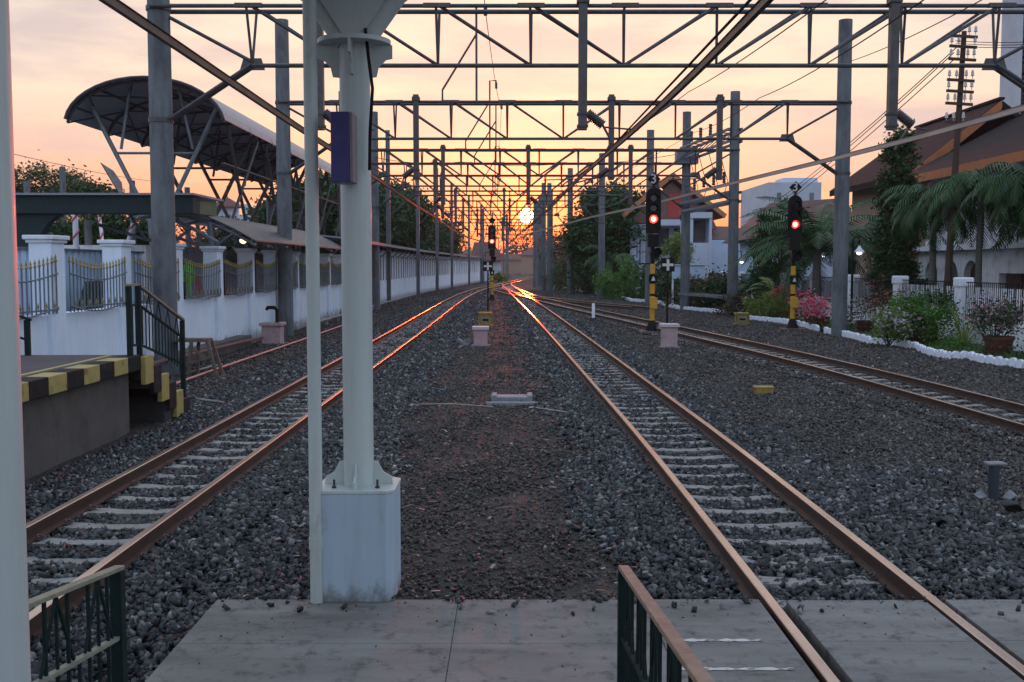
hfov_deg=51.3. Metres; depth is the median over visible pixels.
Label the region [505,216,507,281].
concrete pole
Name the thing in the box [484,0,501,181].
overhead wire
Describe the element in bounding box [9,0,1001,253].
sky
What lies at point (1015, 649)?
pavement
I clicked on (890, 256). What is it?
tree
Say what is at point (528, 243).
gantry
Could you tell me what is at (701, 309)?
kerb block
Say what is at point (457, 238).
broadleaf tree
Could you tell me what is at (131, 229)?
striped pole
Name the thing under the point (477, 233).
gantry
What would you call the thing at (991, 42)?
overhead wire
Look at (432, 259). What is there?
window
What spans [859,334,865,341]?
kerb block
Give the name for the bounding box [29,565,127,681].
ramp railing
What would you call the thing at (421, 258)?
window
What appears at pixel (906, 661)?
pavement
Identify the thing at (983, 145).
house
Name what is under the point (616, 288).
garden bush
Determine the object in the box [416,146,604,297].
gantry
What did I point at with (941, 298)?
garden shrub
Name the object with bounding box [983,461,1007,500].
flat top bollard
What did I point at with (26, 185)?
stub pole
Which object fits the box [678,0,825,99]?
overhead wire
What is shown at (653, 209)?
railway signal
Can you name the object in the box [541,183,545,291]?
concrete pole
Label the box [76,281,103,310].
display board
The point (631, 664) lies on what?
ramp railing
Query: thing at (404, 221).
broadleaf tree
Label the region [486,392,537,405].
railway points motor
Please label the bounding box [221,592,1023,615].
spilled ballast
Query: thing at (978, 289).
fence
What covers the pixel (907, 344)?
kerb block
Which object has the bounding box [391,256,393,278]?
window
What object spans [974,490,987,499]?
loose rock
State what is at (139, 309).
stair railing
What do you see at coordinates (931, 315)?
potted shrub
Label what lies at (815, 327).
kerb block
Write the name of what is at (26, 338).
side railing
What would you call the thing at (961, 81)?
telegraph pole
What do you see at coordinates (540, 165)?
overhead wire
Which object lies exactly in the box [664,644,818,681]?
pavement
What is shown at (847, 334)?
kerb block
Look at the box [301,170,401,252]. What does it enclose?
broadleaf tree
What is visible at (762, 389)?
yellow block
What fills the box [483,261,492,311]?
marker post
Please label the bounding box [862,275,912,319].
flowering shrub
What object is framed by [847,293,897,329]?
flowering shrub
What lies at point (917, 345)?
kerb block
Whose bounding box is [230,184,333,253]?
broadleaf tree
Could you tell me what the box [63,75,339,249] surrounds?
arched canopy
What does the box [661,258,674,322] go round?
marker post
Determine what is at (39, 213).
teal shelter
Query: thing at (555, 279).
garden bush
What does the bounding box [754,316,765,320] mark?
kerb block
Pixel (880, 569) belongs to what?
railway track
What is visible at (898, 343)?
kerb block
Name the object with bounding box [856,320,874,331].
plant pot
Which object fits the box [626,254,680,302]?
garden bush
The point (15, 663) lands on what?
canopy pillar
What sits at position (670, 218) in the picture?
gabled house
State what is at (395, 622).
pavement
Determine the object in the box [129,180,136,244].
stub pole
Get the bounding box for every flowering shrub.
[770,282,820,317]
[787,288,831,324]
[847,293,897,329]
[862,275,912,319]
[865,302,915,346]
[956,289,1023,339]
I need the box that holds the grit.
[198,599,1016,670]
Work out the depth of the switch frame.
57.16 m
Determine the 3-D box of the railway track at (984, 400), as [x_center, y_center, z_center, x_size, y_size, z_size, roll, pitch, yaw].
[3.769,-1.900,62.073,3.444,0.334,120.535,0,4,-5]
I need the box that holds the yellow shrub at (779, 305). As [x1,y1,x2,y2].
[740,286,803,317]
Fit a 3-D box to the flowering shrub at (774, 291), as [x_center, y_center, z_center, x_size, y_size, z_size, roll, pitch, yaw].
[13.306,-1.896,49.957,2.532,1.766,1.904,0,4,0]
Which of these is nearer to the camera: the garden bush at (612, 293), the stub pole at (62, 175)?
the stub pole at (62, 175)
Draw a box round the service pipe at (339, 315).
[320,281,479,324]
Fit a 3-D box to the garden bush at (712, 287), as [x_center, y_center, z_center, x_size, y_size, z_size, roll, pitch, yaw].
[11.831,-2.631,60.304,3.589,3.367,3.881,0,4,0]
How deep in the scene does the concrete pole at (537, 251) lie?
141.35 m
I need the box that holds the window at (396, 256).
[396,256,398,278]
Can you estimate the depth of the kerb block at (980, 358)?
27.54 m
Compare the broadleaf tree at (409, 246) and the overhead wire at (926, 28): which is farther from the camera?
the broadleaf tree at (409, 246)
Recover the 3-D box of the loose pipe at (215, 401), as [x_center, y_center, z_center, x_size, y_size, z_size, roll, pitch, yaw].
[-5.453,1.079,19.268,0.925,0.058,0.044,4,6,44]
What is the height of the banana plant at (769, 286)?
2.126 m
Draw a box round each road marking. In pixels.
[682,667,794,670]
[684,638,762,641]
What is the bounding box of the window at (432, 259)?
[432,259,434,275]
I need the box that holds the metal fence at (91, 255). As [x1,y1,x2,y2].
[17,247,144,315]
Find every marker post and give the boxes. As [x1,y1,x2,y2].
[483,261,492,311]
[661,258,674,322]
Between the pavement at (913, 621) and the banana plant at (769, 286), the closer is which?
the pavement at (913, 621)
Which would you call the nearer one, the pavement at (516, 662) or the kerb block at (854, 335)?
the pavement at (516, 662)
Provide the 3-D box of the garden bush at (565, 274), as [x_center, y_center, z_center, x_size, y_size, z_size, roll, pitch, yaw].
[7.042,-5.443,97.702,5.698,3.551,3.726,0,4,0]
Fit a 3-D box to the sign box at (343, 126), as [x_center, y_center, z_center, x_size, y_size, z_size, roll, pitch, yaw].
[-1.123,-1.286,7.130,0.145,0.462,0.205,0,4,0]
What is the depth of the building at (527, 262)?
299.27 m
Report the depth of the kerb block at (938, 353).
29.16 m
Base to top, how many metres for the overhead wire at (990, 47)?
1.223 m
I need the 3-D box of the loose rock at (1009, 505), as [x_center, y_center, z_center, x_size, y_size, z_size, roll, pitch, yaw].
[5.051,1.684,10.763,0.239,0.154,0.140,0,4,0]
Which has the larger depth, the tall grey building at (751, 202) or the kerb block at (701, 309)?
the tall grey building at (751, 202)
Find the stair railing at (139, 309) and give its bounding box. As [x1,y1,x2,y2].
[125,283,185,396]
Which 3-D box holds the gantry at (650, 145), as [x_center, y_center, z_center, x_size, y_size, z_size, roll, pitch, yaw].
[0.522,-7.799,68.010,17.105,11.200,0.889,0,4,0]
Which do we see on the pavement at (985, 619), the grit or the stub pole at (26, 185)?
the grit
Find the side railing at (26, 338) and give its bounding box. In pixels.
[19,315,31,355]
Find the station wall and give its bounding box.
[18,235,341,367]
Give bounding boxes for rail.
[153,336,262,363]
[176,325,341,383]
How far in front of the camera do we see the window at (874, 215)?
61.71 m
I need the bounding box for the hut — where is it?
[470,242,505,280]
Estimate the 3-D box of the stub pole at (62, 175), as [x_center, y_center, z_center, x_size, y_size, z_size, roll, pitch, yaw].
[-25.073,-5.714,59.746,0.340,8.002,0.323,0,4,0]
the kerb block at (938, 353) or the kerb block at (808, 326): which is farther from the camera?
the kerb block at (808, 326)
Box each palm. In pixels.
[584,245,637,286]
[729,196,881,315]
[787,216,883,281]
[878,183,976,284]
[916,168,1023,317]
[958,162,1023,246]
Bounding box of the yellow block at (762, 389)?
[752,385,773,393]
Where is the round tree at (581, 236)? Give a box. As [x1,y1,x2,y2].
[557,177,645,283]
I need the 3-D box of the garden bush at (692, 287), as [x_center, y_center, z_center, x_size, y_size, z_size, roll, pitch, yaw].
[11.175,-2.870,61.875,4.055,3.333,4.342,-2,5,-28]
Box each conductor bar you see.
[99,0,487,243]
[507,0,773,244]
[519,104,1023,238]
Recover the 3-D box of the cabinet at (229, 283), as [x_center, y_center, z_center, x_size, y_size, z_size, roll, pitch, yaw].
[-9.325,-1.656,35.321,0.490,1.140,0.340,0,4,0]
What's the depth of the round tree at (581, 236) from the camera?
91.82 m
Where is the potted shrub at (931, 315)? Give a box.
[875,288,965,346]
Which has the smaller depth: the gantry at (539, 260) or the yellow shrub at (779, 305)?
the yellow shrub at (779, 305)
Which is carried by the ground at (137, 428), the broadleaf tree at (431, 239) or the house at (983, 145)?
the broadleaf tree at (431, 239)
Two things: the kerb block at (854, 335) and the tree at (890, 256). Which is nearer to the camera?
the kerb block at (854, 335)
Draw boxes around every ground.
[25,274,1023,681]
[579,289,1021,356]
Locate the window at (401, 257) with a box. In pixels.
[401,257,403,277]
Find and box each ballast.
[25,289,1023,681]
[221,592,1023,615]
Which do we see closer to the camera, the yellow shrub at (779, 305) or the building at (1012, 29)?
the yellow shrub at (779, 305)
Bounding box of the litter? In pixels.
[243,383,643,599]
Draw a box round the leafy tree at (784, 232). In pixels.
[743,195,809,284]
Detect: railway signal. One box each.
[485,217,498,300]
[637,173,661,331]
[778,181,805,330]
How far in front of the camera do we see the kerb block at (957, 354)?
28.56 m
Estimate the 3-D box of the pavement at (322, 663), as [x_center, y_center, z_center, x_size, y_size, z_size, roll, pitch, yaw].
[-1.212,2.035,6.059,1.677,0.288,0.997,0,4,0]
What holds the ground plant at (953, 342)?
on the garden ground at (869, 334)
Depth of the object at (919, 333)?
32.69 m
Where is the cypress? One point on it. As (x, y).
(763, 271)
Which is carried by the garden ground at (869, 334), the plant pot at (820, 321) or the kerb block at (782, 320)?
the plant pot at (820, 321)
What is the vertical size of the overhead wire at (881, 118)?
4.572 m
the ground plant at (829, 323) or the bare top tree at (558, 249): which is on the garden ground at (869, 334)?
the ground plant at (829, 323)
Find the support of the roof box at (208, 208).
on the side canopy at (260, 233)
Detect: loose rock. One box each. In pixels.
[460,338,471,345]
[931,516,946,525]
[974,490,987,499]
[999,499,1023,512]
[1003,490,1016,499]
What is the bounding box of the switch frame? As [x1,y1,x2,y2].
[675,124,742,298]
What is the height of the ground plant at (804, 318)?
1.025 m
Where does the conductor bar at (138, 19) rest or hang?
hanging from the gantry at (685, 252)
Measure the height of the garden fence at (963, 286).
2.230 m
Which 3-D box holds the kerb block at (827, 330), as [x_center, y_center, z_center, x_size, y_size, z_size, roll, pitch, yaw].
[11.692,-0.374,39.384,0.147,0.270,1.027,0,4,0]
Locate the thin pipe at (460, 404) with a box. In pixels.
[414,403,492,406]
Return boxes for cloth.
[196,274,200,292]
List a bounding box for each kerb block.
[697,308,706,311]
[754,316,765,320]
[766,317,776,322]
[777,318,787,323]
[800,321,805,327]
[806,323,811,328]
[812,324,819,330]
[824,327,830,333]
[842,331,850,337]
[850,332,858,339]
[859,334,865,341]
[866,336,883,343]
[883,338,901,346]
[902,341,914,348]
[914,342,923,350]
[921,346,930,354]
[928,348,946,358]
[946,351,974,358]
[970,353,992,363]
[989,356,1023,367]
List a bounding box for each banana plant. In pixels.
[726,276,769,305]
[744,277,789,312]
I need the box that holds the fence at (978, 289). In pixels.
[801,279,1023,324]
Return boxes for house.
[217,195,245,240]
[620,173,726,293]
[722,199,851,291]
[829,97,1023,322]
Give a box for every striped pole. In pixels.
[71,215,79,248]
[98,217,103,239]
[127,223,135,239]
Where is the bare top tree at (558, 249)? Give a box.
[529,225,573,281]
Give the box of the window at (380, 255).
[380,255,383,280]
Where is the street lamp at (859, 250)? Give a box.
[850,236,863,328]
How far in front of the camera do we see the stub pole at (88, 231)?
47.65 m
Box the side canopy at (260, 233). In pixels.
[75,215,340,253]
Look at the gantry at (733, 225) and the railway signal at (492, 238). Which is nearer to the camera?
the gantry at (733, 225)
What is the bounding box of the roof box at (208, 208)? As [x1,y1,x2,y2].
[179,195,218,215]
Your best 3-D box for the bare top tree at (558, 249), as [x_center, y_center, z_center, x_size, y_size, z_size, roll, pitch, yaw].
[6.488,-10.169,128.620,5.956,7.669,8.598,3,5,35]
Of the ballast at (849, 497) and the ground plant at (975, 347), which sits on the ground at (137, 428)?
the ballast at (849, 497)
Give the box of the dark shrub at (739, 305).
[712,289,760,315]
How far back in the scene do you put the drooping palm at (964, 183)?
39.75 m
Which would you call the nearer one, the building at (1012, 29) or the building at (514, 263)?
the building at (1012, 29)
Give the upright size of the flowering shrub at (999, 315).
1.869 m
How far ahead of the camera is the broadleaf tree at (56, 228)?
58.57 m
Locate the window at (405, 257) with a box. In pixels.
[405,257,407,277]
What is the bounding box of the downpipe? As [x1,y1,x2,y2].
[302,0,322,603]
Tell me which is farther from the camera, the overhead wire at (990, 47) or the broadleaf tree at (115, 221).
the broadleaf tree at (115, 221)
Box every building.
[320,235,484,304]
[459,251,471,257]
[501,254,520,273]
[519,247,557,274]
[680,212,739,277]
[740,178,821,227]
[999,0,1023,115]
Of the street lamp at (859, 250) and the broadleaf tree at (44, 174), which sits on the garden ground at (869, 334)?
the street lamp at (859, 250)
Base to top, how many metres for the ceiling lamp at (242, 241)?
0.340 m
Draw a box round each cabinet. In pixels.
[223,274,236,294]
[258,306,286,344]
[471,326,489,346]
[658,323,680,348]
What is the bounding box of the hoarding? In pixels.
[672,264,705,303]
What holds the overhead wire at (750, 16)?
hanging from the gantry at (840, 171)
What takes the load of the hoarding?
on the garden ground at (869, 334)
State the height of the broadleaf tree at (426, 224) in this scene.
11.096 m
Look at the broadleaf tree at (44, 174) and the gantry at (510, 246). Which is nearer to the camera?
the broadleaf tree at (44, 174)
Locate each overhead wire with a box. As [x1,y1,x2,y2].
[14,154,147,180]
[375,153,682,165]
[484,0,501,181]
[526,0,751,227]
[553,0,923,209]
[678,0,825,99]
[743,48,955,222]
[778,52,954,203]
[796,60,953,194]
[852,0,981,60]
[956,40,1022,42]
[956,45,1017,47]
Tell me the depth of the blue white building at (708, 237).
84.70 m
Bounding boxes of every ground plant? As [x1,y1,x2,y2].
[796,311,812,322]
[822,317,853,329]
[924,326,969,349]
[956,339,986,354]
[990,339,1023,359]
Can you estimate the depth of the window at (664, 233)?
91.54 m
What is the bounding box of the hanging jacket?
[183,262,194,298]
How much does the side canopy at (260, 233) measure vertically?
1.204 m
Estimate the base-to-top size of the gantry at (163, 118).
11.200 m
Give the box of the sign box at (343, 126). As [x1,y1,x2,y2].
[330,112,356,184]
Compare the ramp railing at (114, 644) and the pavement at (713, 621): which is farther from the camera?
the pavement at (713, 621)
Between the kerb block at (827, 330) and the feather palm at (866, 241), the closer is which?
the kerb block at (827, 330)
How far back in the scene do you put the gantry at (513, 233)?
173.16 m
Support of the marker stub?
on the ground at (137, 428)
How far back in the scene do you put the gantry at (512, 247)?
269.02 m
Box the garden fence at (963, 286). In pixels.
[705,271,1023,351]
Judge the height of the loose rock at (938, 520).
0.113 m
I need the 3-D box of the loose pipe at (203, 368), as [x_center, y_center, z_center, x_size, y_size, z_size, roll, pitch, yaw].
[-7.251,0.650,25.062,0.092,0.055,2.118,0,4,7]
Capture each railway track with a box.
[26,283,508,672]
[493,274,649,309]
[500,273,1023,681]
[504,286,1023,439]
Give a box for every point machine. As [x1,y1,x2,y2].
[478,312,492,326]
[733,312,749,324]
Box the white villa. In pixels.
[238,204,252,221]
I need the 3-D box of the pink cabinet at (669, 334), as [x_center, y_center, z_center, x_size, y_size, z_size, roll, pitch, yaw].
[4.801,-0.147,32.605,0.644,0.770,0.616,0,4,0]
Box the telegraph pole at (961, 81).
[942,26,977,315]
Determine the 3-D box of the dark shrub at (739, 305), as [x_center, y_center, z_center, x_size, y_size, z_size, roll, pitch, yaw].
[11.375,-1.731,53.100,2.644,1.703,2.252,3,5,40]
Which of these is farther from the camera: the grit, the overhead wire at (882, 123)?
the overhead wire at (882, 123)
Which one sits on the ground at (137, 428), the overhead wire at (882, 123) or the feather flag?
the feather flag
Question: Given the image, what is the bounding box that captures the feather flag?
[101,163,126,239]
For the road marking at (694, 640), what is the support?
on the pavement at (713, 621)
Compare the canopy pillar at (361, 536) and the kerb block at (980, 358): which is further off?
the kerb block at (980, 358)
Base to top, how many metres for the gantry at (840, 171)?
11.761 m
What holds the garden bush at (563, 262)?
on the garden ground at (869, 334)
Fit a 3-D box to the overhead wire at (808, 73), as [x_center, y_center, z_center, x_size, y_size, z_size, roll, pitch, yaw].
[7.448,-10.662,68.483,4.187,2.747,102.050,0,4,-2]
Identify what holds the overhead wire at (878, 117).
attached to the telegraph pole at (961, 81)
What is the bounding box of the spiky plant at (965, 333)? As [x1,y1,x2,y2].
[934,299,982,345]
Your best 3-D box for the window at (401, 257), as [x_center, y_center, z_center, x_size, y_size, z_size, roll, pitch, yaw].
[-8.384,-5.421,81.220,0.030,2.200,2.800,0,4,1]
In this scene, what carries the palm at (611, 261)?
on the garden ground at (869, 334)
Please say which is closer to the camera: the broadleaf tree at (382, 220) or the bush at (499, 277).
the broadleaf tree at (382, 220)
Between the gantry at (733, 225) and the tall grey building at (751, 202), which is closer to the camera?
the gantry at (733, 225)
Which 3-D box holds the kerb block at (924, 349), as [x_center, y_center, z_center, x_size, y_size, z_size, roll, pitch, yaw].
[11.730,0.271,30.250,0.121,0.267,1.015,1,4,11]
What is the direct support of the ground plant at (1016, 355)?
on the garden ground at (869, 334)
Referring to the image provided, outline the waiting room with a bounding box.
[64,245,303,303]
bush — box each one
[489,269,511,281]
[543,254,586,291]
[546,256,574,289]
[558,269,605,292]
[574,253,609,293]
[590,268,639,298]
[592,256,656,299]
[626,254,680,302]
[655,260,709,303]
[662,263,725,307]
[690,265,746,308]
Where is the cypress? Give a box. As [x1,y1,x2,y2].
[743,209,778,307]
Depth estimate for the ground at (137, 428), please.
13.57 m
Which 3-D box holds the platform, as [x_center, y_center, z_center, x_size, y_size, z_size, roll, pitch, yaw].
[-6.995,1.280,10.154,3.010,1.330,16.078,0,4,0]
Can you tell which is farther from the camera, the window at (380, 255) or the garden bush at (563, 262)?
the garden bush at (563, 262)
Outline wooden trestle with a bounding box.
[172,338,223,375]
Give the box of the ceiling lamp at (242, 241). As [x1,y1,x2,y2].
[237,234,248,243]
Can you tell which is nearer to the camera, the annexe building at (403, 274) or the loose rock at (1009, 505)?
the loose rock at (1009, 505)
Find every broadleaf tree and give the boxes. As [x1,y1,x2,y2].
[15,156,99,192]
[43,171,124,218]
[46,215,117,244]
[71,192,183,244]
[191,214,252,249]
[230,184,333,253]
[245,174,339,257]
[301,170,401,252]
[379,177,445,253]
[379,178,420,250]
[394,224,434,253]
[401,213,449,255]
[433,214,471,257]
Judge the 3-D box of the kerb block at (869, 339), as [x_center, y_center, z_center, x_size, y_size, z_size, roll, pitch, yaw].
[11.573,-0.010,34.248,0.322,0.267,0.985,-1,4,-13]
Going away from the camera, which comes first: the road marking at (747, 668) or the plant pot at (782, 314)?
the road marking at (747, 668)
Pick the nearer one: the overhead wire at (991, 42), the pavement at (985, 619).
the pavement at (985, 619)
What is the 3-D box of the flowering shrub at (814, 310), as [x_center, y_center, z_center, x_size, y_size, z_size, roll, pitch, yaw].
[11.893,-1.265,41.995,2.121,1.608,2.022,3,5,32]
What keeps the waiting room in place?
on the ground at (137, 428)
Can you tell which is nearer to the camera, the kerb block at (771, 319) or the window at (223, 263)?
the window at (223, 263)
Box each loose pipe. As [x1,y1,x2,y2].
[186,363,221,373]
[196,398,224,403]
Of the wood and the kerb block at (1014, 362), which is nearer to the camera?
the kerb block at (1014, 362)
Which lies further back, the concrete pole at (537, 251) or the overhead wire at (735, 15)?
the concrete pole at (537, 251)
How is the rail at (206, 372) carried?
on the ground at (137, 428)
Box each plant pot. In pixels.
[776,311,788,317]
[812,316,828,326]
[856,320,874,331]
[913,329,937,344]
[983,335,1014,354]
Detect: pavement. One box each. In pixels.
[145,644,450,681]
[179,600,457,645]
[446,644,666,681]
[452,600,662,643]
[654,599,790,643]
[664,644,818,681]
[786,600,974,654]
[820,642,1023,681]
[945,600,1023,644]
[998,641,1023,664]
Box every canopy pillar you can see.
[0,0,30,681]
[301,0,406,601]
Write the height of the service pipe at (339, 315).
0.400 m
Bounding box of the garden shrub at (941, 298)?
[882,283,959,331]
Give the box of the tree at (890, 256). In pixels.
[864,119,928,306]
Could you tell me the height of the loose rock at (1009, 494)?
0.141 m
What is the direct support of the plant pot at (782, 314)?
on the garden ground at (869, 334)
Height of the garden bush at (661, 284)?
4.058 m
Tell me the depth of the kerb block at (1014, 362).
26.49 m
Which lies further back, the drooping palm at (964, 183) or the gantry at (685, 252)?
the gantry at (685, 252)
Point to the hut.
(499, 256)
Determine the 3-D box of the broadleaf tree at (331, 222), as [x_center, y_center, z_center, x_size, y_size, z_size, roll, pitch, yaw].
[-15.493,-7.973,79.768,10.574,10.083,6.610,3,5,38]
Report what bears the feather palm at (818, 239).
on the garden ground at (869, 334)
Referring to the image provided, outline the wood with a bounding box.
[176,234,558,265]
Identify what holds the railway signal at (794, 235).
on the ground at (137, 428)
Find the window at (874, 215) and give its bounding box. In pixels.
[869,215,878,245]
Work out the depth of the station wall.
24.67 m
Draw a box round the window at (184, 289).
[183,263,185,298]
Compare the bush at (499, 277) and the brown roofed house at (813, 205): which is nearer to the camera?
the brown roofed house at (813, 205)
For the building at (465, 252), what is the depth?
330.99 m
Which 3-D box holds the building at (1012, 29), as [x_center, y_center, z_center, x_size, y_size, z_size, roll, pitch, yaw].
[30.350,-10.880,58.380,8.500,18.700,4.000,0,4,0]
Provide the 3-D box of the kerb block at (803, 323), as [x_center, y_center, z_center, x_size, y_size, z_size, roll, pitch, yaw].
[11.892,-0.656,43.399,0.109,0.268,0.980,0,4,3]
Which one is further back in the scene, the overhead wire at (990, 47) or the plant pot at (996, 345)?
the overhead wire at (990, 47)
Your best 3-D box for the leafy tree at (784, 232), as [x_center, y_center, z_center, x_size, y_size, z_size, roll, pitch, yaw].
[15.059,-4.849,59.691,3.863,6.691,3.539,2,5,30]
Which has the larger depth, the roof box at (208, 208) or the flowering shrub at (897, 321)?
the flowering shrub at (897, 321)
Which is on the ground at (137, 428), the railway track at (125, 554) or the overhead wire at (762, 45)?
the railway track at (125, 554)
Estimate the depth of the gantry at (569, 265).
94.43 m
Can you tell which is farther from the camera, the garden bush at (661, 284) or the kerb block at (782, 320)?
the garden bush at (661, 284)
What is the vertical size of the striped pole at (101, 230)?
4.043 m
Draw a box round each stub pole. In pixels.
[23,181,29,192]
[59,167,66,226]
[84,220,91,244]
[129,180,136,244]
[184,187,190,247]
[266,198,271,247]
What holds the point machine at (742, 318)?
on the ground at (137, 428)
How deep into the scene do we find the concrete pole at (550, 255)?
98.46 m
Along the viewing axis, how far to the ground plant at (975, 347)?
29.78 m
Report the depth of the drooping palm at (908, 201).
41.62 m
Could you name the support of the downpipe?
attached to the canopy pillar at (361, 536)
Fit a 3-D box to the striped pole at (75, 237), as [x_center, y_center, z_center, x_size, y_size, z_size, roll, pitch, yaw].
[-12.215,-1.583,29.963,0.208,3.946,0.209,0,4,0]
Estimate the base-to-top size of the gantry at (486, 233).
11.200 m
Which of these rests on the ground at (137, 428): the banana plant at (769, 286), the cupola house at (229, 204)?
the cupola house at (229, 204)
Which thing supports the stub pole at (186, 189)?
on the ground at (137, 428)
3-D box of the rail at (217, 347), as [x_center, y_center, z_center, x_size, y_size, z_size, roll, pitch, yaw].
[-7.854,0.276,27.387,0.112,0.330,17.402,0,4,-1]
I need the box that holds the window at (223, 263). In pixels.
[223,263,229,273]
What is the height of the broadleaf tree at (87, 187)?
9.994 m
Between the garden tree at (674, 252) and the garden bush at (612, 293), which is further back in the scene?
the garden bush at (612, 293)
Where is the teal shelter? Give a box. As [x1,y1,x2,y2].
[15,193,223,246]
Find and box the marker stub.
[591,303,594,319]
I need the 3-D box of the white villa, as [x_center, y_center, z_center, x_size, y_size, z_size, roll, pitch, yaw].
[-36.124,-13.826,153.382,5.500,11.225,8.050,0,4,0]
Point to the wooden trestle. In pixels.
(197, 350)
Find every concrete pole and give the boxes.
[481,208,484,283]
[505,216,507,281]
[533,203,536,286]
[537,204,537,284]
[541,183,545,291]
[548,192,552,292]
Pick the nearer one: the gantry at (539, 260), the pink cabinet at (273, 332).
the pink cabinet at (273, 332)
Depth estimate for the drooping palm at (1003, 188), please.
36.85 m
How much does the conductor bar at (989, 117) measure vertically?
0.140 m
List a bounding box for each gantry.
[145,0,1023,375]
[275,8,852,336]
[338,80,739,315]
[371,106,690,309]
[385,130,653,304]
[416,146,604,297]
[435,168,572,293]
[450,178,551,289]
[468,196,540,285]
[480,205,532,282]
[491,213,532,239]
[498,237,532,252]
[503,235,532,273]
[504,232,531,274]
[508,226,546,273]
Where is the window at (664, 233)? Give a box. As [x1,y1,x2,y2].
[659,228,668,247]
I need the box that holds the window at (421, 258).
[421,258,423,275]
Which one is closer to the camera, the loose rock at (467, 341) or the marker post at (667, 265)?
the loose rock at (467, 341)
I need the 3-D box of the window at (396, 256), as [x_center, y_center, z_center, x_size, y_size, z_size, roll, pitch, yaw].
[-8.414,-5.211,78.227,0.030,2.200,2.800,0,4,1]
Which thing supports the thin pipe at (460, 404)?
on the ground at (137, 428)
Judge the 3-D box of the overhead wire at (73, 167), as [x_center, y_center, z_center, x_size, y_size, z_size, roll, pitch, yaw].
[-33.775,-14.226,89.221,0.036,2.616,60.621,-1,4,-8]
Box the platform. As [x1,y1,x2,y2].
[21,355,189,479]
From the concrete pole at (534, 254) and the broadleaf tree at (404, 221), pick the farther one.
the concrete pole at (534, 254)
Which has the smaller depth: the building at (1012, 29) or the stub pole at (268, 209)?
the building at (1012, 29)
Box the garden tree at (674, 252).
[657,229,695,275]
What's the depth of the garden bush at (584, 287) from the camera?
94.53 m
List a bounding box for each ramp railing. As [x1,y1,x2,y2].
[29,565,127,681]
[617,565,714,681]
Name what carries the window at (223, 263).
in the waiting room
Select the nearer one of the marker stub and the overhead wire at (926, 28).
the overhead wire at (926, 28)
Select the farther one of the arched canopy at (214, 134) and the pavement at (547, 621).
the arched canopy at (214, 134)
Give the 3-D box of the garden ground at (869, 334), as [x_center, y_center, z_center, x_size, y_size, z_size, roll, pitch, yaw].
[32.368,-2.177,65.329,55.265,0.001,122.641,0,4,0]
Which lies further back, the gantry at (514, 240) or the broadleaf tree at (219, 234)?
the gantry at (514, 240)
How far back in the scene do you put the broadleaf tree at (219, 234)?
93.88 m

